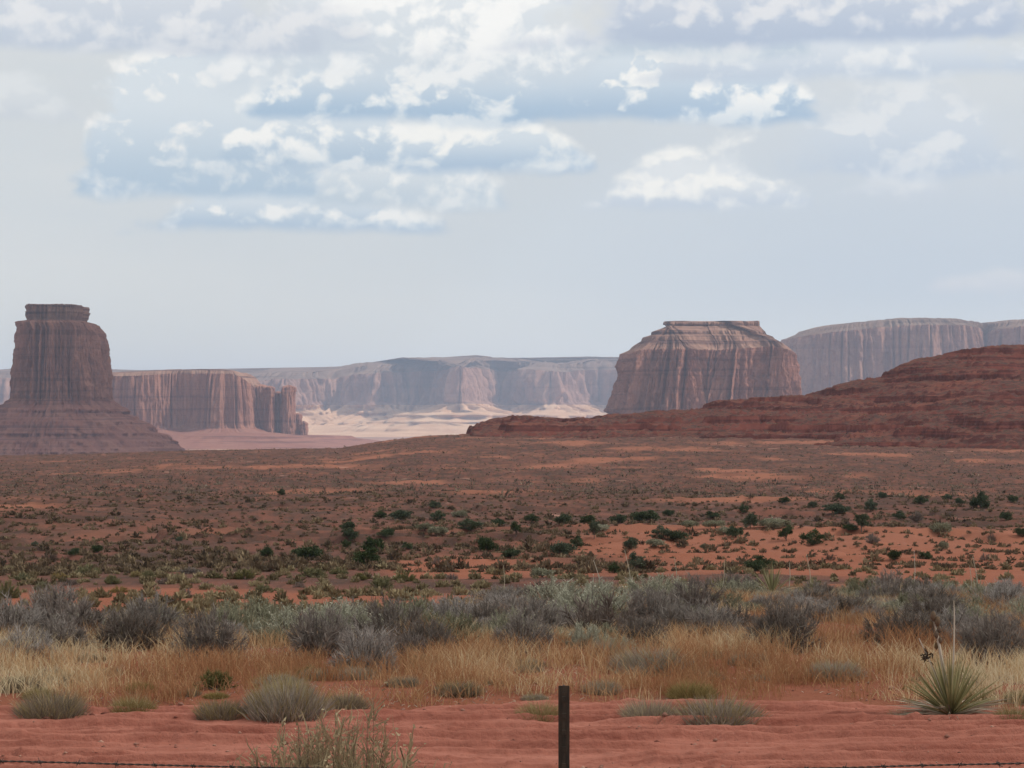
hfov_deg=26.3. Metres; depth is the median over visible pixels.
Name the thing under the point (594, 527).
juniper tree
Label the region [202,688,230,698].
grass tuft
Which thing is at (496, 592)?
sagebrush
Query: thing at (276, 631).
rabbitbrush
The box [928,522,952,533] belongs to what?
saltbush
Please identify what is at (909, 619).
sagebrush
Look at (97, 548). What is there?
juniper bush
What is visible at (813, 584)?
sagebrush
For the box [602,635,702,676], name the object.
grass tussock
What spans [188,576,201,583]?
straw bush
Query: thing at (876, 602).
rabbitbrush
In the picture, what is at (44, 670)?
grass tuft
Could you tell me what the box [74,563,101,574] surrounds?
rabbitbrush
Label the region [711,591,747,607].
rabbitbrush
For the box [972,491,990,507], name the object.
juniper bush
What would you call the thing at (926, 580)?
sagebrush
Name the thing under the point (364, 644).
sagebrush
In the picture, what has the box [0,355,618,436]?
mesa
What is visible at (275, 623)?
rabbitbrush
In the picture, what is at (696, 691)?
grass tuft
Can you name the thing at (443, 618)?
rabbitbrush
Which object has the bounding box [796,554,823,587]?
yucca
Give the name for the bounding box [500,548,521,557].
juniper bush
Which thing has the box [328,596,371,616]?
sagebrush
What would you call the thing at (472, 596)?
sagebrush
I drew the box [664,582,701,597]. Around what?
rabbitbrush
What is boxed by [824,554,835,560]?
dead bush
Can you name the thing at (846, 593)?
rabbitbrush
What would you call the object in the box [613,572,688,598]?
rabbitbrush
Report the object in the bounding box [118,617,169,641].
sagebrush
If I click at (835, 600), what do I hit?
sagebrush
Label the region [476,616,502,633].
sagebrush
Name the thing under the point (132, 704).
grass tussock
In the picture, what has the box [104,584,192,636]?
sagebrush
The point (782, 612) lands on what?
sagebrush
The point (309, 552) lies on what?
juniper bush
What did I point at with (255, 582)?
straw bush
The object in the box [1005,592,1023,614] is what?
rabbitbrush
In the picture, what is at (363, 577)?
rabbitbrush
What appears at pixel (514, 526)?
juniper tree
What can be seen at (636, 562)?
juniper bush
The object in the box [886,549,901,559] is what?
juniper bush
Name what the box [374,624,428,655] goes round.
sagebrush
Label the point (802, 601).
sagebrush
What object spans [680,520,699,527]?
saltbush
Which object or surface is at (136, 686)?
grass tuft
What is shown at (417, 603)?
rabbitbrush
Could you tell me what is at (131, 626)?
sagebrush
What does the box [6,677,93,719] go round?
grass tussock
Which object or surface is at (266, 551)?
juniper bush
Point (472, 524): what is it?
juniper bush
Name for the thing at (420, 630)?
sagebrush
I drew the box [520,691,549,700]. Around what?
grass tuft
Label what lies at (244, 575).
rabbitbrush
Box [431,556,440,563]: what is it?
dead bush
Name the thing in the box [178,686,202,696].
grass tuft
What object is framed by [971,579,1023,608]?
sagebrush
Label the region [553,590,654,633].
sagebrush
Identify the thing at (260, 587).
rabbitbrush
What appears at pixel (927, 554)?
juniper bush
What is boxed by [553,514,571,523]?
juniper bush
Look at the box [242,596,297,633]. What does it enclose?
rabbitbrush
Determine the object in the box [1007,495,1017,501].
juniper bush
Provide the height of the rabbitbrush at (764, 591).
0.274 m
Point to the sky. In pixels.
(220, 184)
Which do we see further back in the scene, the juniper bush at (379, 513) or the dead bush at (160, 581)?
the juniper bush at (379, 513)
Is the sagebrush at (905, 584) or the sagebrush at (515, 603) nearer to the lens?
the sagebrush at (515, 603)
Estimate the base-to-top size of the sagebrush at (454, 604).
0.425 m
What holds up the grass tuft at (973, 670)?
on the ground at (506, 448)
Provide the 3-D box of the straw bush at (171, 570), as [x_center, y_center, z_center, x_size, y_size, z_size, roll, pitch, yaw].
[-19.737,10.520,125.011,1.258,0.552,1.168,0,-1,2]
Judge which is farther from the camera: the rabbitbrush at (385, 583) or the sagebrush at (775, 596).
the rabbitbrush at (385, 583)
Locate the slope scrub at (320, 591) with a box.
[0,559,1023,618]
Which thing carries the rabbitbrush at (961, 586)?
on the ground at (506, 448)
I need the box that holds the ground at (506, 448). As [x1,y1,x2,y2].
[0,434,1023,709]
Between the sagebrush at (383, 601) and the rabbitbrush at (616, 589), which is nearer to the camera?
the sagebrush at (383, 601)
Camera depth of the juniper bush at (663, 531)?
183.36 m
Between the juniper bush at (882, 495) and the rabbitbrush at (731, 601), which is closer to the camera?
the rabbitbrush at (731, 601)
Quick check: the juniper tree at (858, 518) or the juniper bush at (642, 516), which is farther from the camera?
the juniper bush at (642, 516)
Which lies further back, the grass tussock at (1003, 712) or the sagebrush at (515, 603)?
the sagebrush at (515, 603)
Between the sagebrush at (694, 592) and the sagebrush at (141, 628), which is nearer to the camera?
the sagebrush at (141, 628)
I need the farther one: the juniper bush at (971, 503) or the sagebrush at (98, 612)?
the juniper bush at (971, 503)
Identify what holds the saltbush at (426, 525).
on the ground at (506, 448)
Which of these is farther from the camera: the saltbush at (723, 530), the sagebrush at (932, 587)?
the saltbush at (723, 530)
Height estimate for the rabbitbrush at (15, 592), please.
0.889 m
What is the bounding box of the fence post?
[558,685,569,767]
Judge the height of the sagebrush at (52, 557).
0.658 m
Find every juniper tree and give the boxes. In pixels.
[510,521,521,533]
[587,520,600,538]
[777,525,792,540]
[854,513,870,531]
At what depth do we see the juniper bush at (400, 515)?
257.19 m
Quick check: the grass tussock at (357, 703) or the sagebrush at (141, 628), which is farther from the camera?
the sagebrush at (141, 628)
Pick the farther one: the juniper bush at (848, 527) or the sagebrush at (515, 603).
the juniper bush at (848, 527)
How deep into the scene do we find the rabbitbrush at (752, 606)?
32.86 m
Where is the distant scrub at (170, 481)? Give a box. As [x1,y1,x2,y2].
[0,434,1023,498]
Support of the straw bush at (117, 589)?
on the ground at (506, 448)
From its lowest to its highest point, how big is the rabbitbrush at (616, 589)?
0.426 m
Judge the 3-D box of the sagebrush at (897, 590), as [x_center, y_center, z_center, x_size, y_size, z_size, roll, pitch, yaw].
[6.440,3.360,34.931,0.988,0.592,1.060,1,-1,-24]
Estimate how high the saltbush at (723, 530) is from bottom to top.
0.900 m
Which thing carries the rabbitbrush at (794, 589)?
on the ground at (506, 448)
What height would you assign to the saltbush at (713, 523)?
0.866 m
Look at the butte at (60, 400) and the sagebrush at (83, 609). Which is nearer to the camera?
the sagebrush at (83, 609)
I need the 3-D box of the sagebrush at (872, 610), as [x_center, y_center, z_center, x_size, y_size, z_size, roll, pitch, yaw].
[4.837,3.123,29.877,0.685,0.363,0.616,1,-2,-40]
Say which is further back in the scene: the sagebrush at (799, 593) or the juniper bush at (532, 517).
the juniper bush at (532, 517)
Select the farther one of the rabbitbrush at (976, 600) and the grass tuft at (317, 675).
the rabbitbrush at (976, 600)
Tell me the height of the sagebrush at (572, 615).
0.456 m
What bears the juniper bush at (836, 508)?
on the ground at (506, 448)
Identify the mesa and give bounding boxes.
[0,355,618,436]
[112,369,380,448]
[780,318,1023,394]
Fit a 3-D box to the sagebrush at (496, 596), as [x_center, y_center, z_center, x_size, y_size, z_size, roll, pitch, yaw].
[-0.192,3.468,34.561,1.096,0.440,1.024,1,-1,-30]
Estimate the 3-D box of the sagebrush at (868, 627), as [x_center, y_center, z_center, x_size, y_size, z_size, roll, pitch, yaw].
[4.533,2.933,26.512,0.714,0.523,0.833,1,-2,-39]
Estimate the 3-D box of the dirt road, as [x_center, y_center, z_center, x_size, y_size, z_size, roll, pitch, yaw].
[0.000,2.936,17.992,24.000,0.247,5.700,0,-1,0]
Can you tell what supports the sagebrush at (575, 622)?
on the ground at (506, 448)
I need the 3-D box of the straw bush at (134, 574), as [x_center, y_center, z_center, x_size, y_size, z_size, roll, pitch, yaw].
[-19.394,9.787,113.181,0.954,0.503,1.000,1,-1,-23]
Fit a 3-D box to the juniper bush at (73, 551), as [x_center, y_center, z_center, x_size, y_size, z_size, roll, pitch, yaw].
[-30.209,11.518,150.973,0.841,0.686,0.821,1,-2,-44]
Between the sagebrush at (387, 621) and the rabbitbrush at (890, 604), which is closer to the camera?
the sagebrush at (387, 621)
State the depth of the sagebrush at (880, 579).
38.29 m
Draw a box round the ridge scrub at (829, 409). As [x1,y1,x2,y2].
[471,344,1023,447]
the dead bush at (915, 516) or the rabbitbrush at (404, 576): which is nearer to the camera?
the rabbitbrush at (404, 576)
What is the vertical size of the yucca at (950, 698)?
1.103 m
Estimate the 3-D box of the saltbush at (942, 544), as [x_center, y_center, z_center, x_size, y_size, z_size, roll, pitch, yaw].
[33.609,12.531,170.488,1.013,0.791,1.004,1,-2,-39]
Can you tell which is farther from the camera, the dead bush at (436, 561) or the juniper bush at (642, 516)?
the juniper bush at (642, 516)
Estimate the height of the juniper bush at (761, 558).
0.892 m
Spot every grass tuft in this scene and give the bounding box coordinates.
[18,682,59,700]
[26,660,68,679]
[46,673,82,685]
[77,651,109,662]
[94,666,122,675]
[125,679,158,693]
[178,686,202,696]
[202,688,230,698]
[252,672,305,686]
[257,674,316,695]
[295,663,336,680]
[337,662,377,679]
[384,673,421,687]
[426,675,487,697]
[507,657,548,667]
[513,661,545,672]
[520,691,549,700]
[579,677,623,695]
[584,633,633,655]
[662,675,724,698]
[702,647,721,658]
[727,650,775,665]
[743,672,769,680]
[941,669,981,687]
[946,662,990,683]
[963,680,998,701]
[999,684,1023,704]
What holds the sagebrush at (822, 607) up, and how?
on the ground at (506, 448)
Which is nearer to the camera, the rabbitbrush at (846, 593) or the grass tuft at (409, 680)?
the grass tuft at (409, 680)
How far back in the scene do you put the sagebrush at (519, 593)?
36.15 m
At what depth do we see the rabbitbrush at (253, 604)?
29.05 m
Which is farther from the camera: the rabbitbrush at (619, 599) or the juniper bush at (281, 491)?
the juniper bush at (281, 491)
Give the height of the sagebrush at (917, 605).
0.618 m
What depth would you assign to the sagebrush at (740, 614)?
28.32 m
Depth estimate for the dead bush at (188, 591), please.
90.87 m
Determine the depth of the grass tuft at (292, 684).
21.07 m
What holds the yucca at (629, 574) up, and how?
on the ground at (506, 448)
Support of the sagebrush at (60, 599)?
on the ground at (506, 448)
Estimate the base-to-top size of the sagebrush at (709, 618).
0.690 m
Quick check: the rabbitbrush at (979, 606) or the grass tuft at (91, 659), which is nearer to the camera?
the grass tuft at (91, 659)
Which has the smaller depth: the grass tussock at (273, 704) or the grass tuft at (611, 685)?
the grass tussock at (273, 704)
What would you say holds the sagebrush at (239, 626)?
on the ground at (506, 448)
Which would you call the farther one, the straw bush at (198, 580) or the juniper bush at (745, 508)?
the juniper bush at (745, 508)
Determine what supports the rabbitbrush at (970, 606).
on the ground at (506, 448)
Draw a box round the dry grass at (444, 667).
[0,581,1023,708]
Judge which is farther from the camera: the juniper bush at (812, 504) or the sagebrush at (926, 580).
the juniper bush at (812, 504)
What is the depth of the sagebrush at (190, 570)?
117.31 m
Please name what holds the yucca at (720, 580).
on the ground at (506, 448)
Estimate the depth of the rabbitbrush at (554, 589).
33.23 m
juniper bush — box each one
[31,541,38,546]
[68,547,78,555]
[91,545,103,552]
[259,547,273,556]
[277,488,285,494]
[291,547,298,555]
[296,544,322,557]
[339,520,355,528]
[341,527,358,539]
[342,539,351,546]
[350,546,381,563]
[361,536,384,551]
[374,510,387,517]
[376,528,394,536]
[387,509,412,519]
[401,542,412,548]
[428,501,441,507]
[428,509,445,520]
[457,517,484,530]
[477,536,499,550]
[490,518,504,525]
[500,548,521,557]
[524,513,539,521]
[548,541,576,555]
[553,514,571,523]
[569,534,582,546]
[579,515,596,522]
[607,562,619,572]
[609,513,627,523]
[622,536,638,548]
[627,551,645,568]
[629,510,660,522]
[651,525,671,538]
[662,509,674,515]
[664,530,688,539]
[705,511,721,517]
[725,526,743,536]
[738,504,748,513]
[741,512,757,528]
[743,560,767,570]
[754,554,776,566]
[778,496,789,502]
[798,528,825,544]
[808,501,817,507]
[822,503,852,514]
[835,492,844,499]
[841,524,858,530]
[864,498,877,510]
[877,492,887,497]
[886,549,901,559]
[892,510,906,518]
[912,495,928,503]
[919,551,932,558]
[941,493,951,499]
[955,497,964,503]
[968,500,977,507]
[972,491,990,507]
[999,512,1012,519]
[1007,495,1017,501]
[1014,526,1023,535]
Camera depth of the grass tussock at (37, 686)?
21.48 m
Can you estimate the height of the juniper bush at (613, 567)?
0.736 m
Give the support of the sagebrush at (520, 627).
on the ground at (506, 448)
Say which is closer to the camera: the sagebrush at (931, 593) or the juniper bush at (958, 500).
the sagebrush at (931, 593)
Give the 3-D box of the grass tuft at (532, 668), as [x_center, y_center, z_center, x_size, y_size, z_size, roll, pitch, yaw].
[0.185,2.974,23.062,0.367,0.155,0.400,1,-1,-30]
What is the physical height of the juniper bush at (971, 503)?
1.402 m
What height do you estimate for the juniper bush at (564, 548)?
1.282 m
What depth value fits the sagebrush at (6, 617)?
25.96 m
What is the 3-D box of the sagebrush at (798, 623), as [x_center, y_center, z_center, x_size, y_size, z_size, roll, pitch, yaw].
[3.185,2.797,25.510,1.081,0.806,1.157,0,-1,17]
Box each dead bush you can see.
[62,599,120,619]
[157,577,167,583]
[181,587,192,595]
[293,581,304,587]
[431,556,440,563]
[444,573,457,578]
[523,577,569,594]
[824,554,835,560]
[908,510,924,521]
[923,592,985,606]
[979,553,992,560]
[987,532,996,541]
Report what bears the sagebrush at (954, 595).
on the ground at (506, 448)
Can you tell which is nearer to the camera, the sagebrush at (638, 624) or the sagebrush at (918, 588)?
the sagebrush at (638, 624)
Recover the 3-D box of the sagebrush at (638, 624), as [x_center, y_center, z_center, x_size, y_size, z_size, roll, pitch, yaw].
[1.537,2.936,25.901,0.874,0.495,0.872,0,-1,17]
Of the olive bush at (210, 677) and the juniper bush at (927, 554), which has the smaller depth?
the olive bush at (210, 677)
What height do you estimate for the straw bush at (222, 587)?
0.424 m
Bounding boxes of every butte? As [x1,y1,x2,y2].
[0,304,187,454]
[603,321,801,413]
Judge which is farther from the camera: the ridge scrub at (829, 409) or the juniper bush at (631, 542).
the ridge scrub at (829, 409)
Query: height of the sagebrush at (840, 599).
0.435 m
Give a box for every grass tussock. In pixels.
[0,670,47,693]
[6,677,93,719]
[104,689,161,712]
[191,689,249,720]
[235,663,339,722]
[318,685,376,709]
[509,692,571,721]
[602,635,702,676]
[613,686,681,723]
[657,686,773,725]
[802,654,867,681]
[883,705,912,714]
[991,697,1023,719]
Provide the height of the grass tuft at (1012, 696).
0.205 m
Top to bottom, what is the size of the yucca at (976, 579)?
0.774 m
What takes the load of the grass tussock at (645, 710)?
on the ground at (506, 448)
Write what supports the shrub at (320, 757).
on the ground at (506, 448)
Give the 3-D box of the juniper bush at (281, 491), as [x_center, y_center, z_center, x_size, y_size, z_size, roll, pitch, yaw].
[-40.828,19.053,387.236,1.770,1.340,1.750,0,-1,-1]
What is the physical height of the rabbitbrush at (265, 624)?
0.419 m
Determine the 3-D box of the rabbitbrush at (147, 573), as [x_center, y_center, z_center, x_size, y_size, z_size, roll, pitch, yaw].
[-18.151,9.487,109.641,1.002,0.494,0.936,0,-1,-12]
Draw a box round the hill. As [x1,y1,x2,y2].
[466,344,1023,449]
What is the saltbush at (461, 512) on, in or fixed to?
on the ground at (506, 448)
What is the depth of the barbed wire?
6.96 m
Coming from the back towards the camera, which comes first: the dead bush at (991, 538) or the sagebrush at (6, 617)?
the dead bush at (991, 538)
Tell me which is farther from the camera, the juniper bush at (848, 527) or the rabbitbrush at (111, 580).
the juniper bush at (848, 527)
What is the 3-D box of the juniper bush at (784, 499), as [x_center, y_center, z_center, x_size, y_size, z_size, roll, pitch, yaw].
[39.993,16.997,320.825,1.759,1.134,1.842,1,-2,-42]
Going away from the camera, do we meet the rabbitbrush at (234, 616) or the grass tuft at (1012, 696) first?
the grass tuft at (1012, 696)
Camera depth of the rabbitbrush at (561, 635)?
25.95 m
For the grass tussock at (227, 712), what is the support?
on the ground at (506, 448)
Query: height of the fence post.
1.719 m
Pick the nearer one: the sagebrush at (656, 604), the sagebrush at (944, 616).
the sagebrush at (944, 616)
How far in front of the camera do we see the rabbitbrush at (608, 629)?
26.12 m
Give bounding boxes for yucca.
[581,560,615,587]
[615,550,645,588]
[708,560,731,591]
[753,562,798,592]
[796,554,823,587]
[889,600,1011,718]
[960,556,987,592]
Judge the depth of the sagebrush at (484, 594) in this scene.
37.45 m
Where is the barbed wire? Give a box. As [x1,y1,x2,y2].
[0,758,1023,767]
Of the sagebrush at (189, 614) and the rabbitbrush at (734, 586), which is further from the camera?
the rabbitbrush at (734, 586)
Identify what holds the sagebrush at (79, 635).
on the ground at (506, 448)
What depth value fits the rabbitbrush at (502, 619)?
26.45 m
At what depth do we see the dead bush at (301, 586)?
102.33 m
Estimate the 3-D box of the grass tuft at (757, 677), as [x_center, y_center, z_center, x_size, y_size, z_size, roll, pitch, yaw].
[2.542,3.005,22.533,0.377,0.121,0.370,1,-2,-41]
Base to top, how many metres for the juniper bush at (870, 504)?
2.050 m
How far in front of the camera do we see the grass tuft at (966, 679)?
21.67 m
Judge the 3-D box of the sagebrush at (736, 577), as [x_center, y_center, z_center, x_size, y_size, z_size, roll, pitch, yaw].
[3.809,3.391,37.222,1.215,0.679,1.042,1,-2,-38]
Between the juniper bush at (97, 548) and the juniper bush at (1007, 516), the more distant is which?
the juniper bush at (1007, 516)
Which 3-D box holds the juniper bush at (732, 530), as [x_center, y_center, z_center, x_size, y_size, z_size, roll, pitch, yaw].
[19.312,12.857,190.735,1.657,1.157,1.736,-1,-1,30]
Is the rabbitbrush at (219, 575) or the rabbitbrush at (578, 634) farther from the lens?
the rabbitbrush at (219, 575)
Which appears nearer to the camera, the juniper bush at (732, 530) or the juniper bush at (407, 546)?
the juniper bush at (407, 546)
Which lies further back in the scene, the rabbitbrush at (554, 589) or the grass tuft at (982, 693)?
the rabbitbrush at (554, 589)
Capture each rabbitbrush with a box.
[0,579,21,598]
[12,572,29,580]
[33,581,52,589]
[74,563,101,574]
[103,575,121,583]
[139,569,156,576]
[203,601,269,634]
[205,571,224,577]
[206,589,279,622]
[235,569,254,579]
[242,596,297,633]
[246,601,327,639]
[247,613,289,638]
[252,584,274,592]
[256,625,289,646]
[280,601,340,627]
[297,566,325,577]
[306,595,382,639]
[329,567,348,574]
[353,572,368,579]
[366,577,394,588]
[380,591,442,624]
[392,571,417,581]
[417,605,482,644]
[429,613,456,622]
[481,606,544,640]
[518,573,595,603]
[530,594,614,619]
[545,574,635,617]
[551,630,569,644]
[561,619,612,648]
[583,621,620,639]
[595,584,627,594]
[602,604,623,622]
[603,634,637,649]
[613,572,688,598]
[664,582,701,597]
[667,599,710,612]
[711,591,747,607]
[713,575,765,599]
[732,602,764,610]
[749,589,778,596]
[780,584,808,595]
[833,589,858,597]
[838,578,892,595]
[854,597,893,611]
[877,597,911,614]
[892,590,926,609]
[926,577,968,589]
[938,600,985,622]
[940,581,973,590]
[948,593,991,613]
[961,582,1003,598]
[971,604,999,621]
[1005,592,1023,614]
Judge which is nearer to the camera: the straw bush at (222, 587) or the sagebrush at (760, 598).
the sagebrush at (760, 598)
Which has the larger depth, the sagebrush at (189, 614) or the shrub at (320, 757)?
the sagebrush at (189, 614)
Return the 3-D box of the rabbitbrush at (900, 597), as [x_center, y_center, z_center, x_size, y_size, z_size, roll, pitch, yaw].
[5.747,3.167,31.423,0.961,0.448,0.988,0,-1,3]
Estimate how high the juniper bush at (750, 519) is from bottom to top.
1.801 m
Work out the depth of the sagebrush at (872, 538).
176.49 m
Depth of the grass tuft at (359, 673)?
22.33 m
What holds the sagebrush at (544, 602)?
on the ground at (506, 448)
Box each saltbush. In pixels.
[414,522,434,530]
[426,526,448,534]
[451,510,467,516]
[529,566,555,576]
[598,524,609,531]
[645,539,665,546]
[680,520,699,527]
[702,520,724,527]
[716,525,729,532]
[757,517,790,528]
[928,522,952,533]
[938,540,948,549]
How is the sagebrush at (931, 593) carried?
on the ground at (506, 448)
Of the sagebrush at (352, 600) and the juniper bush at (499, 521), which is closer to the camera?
the sagebrush at (352, 600)
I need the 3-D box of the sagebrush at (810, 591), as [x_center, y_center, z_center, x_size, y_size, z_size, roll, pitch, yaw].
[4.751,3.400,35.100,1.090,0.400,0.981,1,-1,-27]
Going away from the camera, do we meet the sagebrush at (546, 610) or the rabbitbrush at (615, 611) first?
the sagebrush at (546, 610)
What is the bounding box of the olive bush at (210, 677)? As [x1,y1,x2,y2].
[193,666,238,690]
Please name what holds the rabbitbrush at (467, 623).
on the ground at (506, 448)
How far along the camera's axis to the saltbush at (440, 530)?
196.82 m
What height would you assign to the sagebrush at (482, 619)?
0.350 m
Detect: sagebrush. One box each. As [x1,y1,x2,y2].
[0,586,52,637]
[0,624,62,660]
[17,581,99,617]
[20,612,94,653]
[37,595,108,639]
[41,552,58,559]
[56,604,120,630]
[63,578,80,585]
[93,600,173,651]
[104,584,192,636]
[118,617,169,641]
[166,614,194,639]
[167,602,250,658]
[177,566,201,573]
[180,606,218,619]
[215,620,251,641]
[277,601,366,659]
[327,614,399,674]
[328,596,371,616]
[347,596,438,644]
[361,586,428,620]
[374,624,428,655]
[399,616,462,650]
[425,593,483,621]
[436,601,467,608]
[463,589,486,604]
[463,597,509,622]
[471,584,523,602]
[471,588,516,603]
[474,593,516,605]
[474,614,495,621]
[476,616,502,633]
[477,590,529,610]
[487,591,572,630]
[488,606,556,653]
[497,594,534,609]
[501,586,527,597]
[518,596,559,614]
[546,603,577,621]
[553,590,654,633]
[562,611,613,628]
[608,612,677,646]
[615,584,683,623]
[620,585,680,606]
[644,605,701,635]
[647,594,719,625]
[669,572,732,611]
[679,595,747,640]
[705,567,764,594]
[711,601,760,629]
[740,594,828,653]
[749,593,767,602]
[749,596,784,608]
[760,602,809,630]
[765,592,783,602]
[776,589,814,603]
[784,586,834,597]
[787,594,820,609]
[791,587,837,601]
[794,580,835,593]
[803,599,844,622]
[811,582,839,596]
[816,592,888,616]
[821,593,869,603]
[845,577,894,589]
[847,602,886,621]
[856,578,903,598]
[857,608,901,642]
[865,532,880,543]
[869,568,910,584]
[870,603,946,644]
[886,577,928,597]
[890,575,926,590]
[890,585,973,619]
[897,586,927,598]
[897,601,940,612]
[902,584,941,598]
[907,584,953,605]
[909,573,956,585]
[912,601,983,639]
[926,582,967,593]
[943,615,1003,646]
[952,602,1023,667]
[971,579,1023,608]
[981,576,1023,596]
[989,613,1023,636]
[995,607,1023,624]
[1002,627,1023,646]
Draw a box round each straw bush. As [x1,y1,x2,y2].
[50,572,68,577]
[109,585,128,592]
[129,570,142,576]
[158,564,174,571]
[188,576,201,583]
[216,584,232,590]
[247,580,265,586]
[277,565,291,574]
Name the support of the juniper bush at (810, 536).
on the ground at (506, 448)
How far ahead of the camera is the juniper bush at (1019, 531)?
189.97 m
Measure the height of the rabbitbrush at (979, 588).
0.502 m
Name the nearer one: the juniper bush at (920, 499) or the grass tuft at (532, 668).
the grass tuft at (532, 668)
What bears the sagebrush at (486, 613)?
on the ground at (506, 448)
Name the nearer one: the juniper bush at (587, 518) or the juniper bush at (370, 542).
the juniper bush at (370, 542)
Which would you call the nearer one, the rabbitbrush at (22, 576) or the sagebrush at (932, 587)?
the sagebrush at (932, 587)
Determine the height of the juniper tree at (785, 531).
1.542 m
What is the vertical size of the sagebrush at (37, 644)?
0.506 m
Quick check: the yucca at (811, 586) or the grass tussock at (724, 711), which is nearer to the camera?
the grass tussock at (724, 711)
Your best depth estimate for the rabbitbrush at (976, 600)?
30.63 m
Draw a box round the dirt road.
[0,698,1023,767]
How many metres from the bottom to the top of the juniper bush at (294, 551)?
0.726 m
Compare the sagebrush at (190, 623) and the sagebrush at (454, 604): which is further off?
the sagebrush at (454, 604)
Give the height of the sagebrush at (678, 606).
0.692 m
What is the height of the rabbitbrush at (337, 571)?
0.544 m
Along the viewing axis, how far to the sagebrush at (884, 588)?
35.55 m
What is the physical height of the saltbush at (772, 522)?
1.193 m
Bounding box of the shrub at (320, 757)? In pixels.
[227,682,456,767]
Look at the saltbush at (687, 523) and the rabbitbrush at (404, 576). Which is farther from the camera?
the saltbush at (687, 523)
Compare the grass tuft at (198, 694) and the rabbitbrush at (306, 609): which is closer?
the grass tuft at (198, 694)
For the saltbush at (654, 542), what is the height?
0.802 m
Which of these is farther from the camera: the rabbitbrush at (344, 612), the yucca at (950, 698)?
the rabbitbrush at (344, 612)
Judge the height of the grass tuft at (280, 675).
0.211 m
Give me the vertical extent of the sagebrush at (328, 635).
0.758 m
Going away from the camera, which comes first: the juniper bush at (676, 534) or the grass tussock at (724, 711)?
the grass tussock at (724, 711)
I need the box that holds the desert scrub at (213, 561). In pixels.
[0,489,1023,575]
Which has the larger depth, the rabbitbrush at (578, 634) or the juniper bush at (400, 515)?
the juniper bush at (400, 515)
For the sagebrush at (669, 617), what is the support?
on the ground at (506, 448)
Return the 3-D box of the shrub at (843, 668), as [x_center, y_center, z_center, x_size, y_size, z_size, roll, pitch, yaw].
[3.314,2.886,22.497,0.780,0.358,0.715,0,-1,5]
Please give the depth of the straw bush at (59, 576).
114.35 m
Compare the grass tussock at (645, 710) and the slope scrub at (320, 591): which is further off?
the slope scrub at (320, 591)
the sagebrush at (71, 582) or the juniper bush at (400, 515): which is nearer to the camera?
the sagebrush at (71, 582)
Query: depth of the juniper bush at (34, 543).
176.37 m
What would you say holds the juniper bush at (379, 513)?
on the ground at (506, 448)
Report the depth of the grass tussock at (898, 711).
19.44 m
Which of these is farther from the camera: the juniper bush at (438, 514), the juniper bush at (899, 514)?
the juniper bush at (438, 514)
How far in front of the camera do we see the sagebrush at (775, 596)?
34.28 m
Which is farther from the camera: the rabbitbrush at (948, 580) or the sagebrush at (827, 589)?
the rabbitbrush at (948, 580)
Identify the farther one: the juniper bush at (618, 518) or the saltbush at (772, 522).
the juniper bush at (618, 518)
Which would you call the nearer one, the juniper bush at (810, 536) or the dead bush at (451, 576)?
the dead bush at (451, 576)
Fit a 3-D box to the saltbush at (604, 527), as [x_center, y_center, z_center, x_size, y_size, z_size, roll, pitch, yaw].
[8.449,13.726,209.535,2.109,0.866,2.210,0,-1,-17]
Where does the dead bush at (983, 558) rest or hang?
on the ground at (506, 448)
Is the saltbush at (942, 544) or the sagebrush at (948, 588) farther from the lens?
the saltbush at (942, 544)
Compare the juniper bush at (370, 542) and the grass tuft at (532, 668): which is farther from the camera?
the juniper bush at (370, 542)
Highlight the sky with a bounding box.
[0,0,1023,369]
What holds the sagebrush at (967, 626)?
on the ground at (506, 448)
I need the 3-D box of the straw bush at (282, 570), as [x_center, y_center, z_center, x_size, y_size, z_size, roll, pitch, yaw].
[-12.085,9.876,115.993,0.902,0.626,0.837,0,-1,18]
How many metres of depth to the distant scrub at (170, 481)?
542.73 m
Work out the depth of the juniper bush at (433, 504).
300.83 m
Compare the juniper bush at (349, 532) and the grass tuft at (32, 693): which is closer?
the grass tuft at (32, 693)
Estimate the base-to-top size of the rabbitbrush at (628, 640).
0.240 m
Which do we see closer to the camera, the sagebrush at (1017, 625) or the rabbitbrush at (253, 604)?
the sagebrush at (1017, 625)
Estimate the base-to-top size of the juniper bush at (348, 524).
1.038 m
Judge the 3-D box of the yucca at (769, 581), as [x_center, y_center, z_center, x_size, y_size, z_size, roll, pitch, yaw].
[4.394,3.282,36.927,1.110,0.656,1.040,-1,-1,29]
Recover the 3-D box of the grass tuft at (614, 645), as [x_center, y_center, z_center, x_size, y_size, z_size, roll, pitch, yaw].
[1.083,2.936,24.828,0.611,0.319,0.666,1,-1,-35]
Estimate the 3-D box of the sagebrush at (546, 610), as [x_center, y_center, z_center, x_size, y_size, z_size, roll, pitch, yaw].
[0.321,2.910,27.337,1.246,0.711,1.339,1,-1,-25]
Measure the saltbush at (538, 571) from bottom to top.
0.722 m
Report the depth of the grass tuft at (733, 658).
23.87 m
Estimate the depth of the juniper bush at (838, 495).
364.50 m
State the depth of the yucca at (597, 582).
36.94 m

